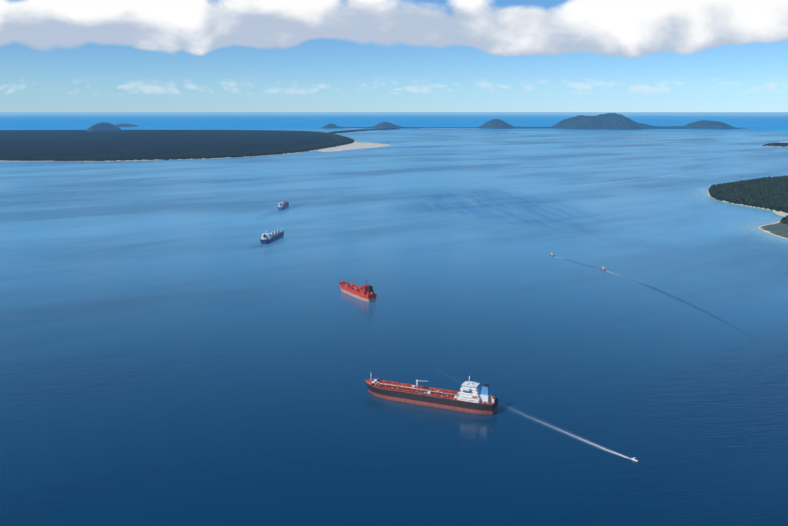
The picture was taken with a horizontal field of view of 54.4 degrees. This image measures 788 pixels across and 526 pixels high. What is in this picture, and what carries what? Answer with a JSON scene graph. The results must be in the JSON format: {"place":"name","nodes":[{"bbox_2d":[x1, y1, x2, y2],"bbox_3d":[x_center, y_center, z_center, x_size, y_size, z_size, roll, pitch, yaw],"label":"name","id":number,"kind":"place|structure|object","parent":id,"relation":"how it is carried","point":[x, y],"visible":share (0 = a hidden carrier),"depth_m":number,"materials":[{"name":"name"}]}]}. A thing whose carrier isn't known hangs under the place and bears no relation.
{"place":"outdoors","nodes":[
{"label":"outdoors","id":0,"kind":"place"},
{"bbox_2d":[85,122,121,130],"bbox_3d":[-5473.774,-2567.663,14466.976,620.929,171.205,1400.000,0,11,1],"label":"hill","id":1,"kind":"structure","parent":0,"point":[102,126],"depth_m":14164.81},
{"bbox_2d":[317,142,390,151],"bbox_3d":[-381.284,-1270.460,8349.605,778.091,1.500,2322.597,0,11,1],"label":"sandy beach","id":2,"kind":"structure","parent":0,"point":[358,145],"depth_m":8316.43,"materials":[{"name":"beige sand"}]},
{"bbox_2d":[310,142,404,152],"bbox_3d":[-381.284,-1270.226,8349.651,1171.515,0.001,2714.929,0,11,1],"label":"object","id":3,"kind":"structure","parent":0,"point":[392,145],"depth_m":7888.87,"materials":[{"name":"teal liquid"}]},
{"bbox_2d":[0,112,787,525],"bbox_3d":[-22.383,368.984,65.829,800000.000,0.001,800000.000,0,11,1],"label":"sea water","id":4,"kind":"structure","parent":0,"point":[180,344],"depth_m":1348.07,"materials":[{"name":"blue liquid"}]},
{"bbox_2d":[115,124,139,126],"bbox_3d":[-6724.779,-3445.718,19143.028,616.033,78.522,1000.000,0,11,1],"label":"islet","id":5,"kind":"object","parent":4,"relation":"on","point":[124,125],"visible":0.77,"depth_m":18890.56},
{"bbox_2d":[0,130,356,161],"bbox_3d":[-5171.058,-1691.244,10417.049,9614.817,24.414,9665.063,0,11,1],"label":"island forest","id":6,"kind":"object","parent":4,"relation":"on","point":[56,143],"visible":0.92,"depth_m":8873.39,"materials":[{"name":"green plant"}]},
{"bbox_2d":[0,130,354,160],"bbox_3d":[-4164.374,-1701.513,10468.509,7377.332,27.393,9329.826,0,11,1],"label":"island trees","id":7,"kind":"object","parent":6,"relation":"on","point":[341,140],"visible":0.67,"depth_m":6363.87,"materials":[{"name":"green plant"}]},
{"bbox_2d":[260,229,283,243],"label":"ship","id":8,"kind":"object","parent":4,"relation":"on","point":[267,238],"visible":0.96,"depth_m":2226.01,"materials":[{"name":"white paint"}]},
{"bbox_2d":[278,201,288,209],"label":"cargo ship","id":9,"kind":"object","parent":4,"relation":"on","point":[283,206],"visible":0.96,"depth_m":2970.27,"materials":[{"name":"white paint"}]},
{"bbox_2d":[339,278,376,301],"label":"ship","id":10,"kind":"object","parent":4,"relation":"on","point":[365,293],"visible":0.98,"depth_m":1552.70,"materials":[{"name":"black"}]},
{"bbox_2d":[329,128,399,133],"bbox_3d":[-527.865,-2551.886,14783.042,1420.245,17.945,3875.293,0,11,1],"label":"strip forest","id":11,"kind":"object","parent":4,"relation":"on","point":[339,132],"visible":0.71,"depth_m":14784.68,"materials":[{"name":"green plant"}]},
{"bbox_2d":[365,374,497,414],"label":"tanker ship","id":12,"kind":"object","parent":4,"relation":"on","point":[473,397],"visible":1,"depth_m":988.18,"materials":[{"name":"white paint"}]},
{"bbox_2d":[505,405,626,456],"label":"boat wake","id":13,"kind":"object","parent":4,"relation":"on","point":[572,434],"depth_m":897.44,"materials":[{"name":"white liquid"}]},
{"bbox_2d":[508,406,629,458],"bbox_3d":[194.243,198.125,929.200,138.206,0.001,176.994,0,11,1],"label":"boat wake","id":14,"kind":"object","parent":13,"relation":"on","point":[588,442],"depth_m":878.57,"materials":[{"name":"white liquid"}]},
{"bbox_2d":[760,143,787,146],"bbox_3d":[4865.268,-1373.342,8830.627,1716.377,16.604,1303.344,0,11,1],"label":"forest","id":15,"kind":"object","parent":4,"relation":"on","point":[778,144],"visible":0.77,"depth_m":8484.63,"materials":[{"name":"green plant"}]},
{"bbox_2d":[0,0,787,111],"label":"sky","id":16,"kind":"structure","parent":0,"point":[56,55],"materials":[{"name":"blue"}]},
{"bbox_2d":[322,119,557,128],"bbox_3d":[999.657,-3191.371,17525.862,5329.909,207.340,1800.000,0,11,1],"label":"horizon hills","id":17,"kind":"structure","parent":0,"point":[495,124],"depth_m":17137.82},
{"bbox_2d":[553,168,724,186],"bbox_3d":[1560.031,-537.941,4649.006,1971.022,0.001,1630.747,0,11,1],"label":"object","id":18,"kind":"structure","parent":0,"point":[636,179],"depth_m":4297.63,"materials":[{"name":"blue liquid"}]},
{"bbox_2d":[551,113,750,129],"bbox_3d":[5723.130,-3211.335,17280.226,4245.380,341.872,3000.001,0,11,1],"label":"horizon hills","id":19,"kind":"structure","parent":0,"point":[611,121],"depth_m":16534.99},
{"bbox_2d":[673,176,787,250],"bbox_3d":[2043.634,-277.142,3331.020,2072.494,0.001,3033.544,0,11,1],"label":"shallow water","id":20,"kind":"structure","parent":0,"point":[750,227],"depth_m":2707.32,"materials":[{"name":"teal liquid"}]},
{"bbox_2d":[707,190,787,239],"bbox_3d":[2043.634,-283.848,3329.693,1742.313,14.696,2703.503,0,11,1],"label":"beach","id":21,"kind":"structure","parent":20,"relation":"on","point":[778,229],"depth_m":2547.18,"materials":[{"name":"beige sand"}]},
{"bbox_2d":[708,175,787,221],"bbox_3d":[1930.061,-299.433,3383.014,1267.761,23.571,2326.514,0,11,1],"label":"shore trees","id":22,"kind":"object","parent":21,"relation":"on","point":[770,192],"depth_m":3437.74,"materials":[{"name":"green plant"}]},
{"bbox_2d":[772,211,787,216],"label":"beach","id":23,"kind":"structure","parent":0,"point":[783,214],"depth_m":2856.57,"materials":[{"name":"beige sand"}]}
]}

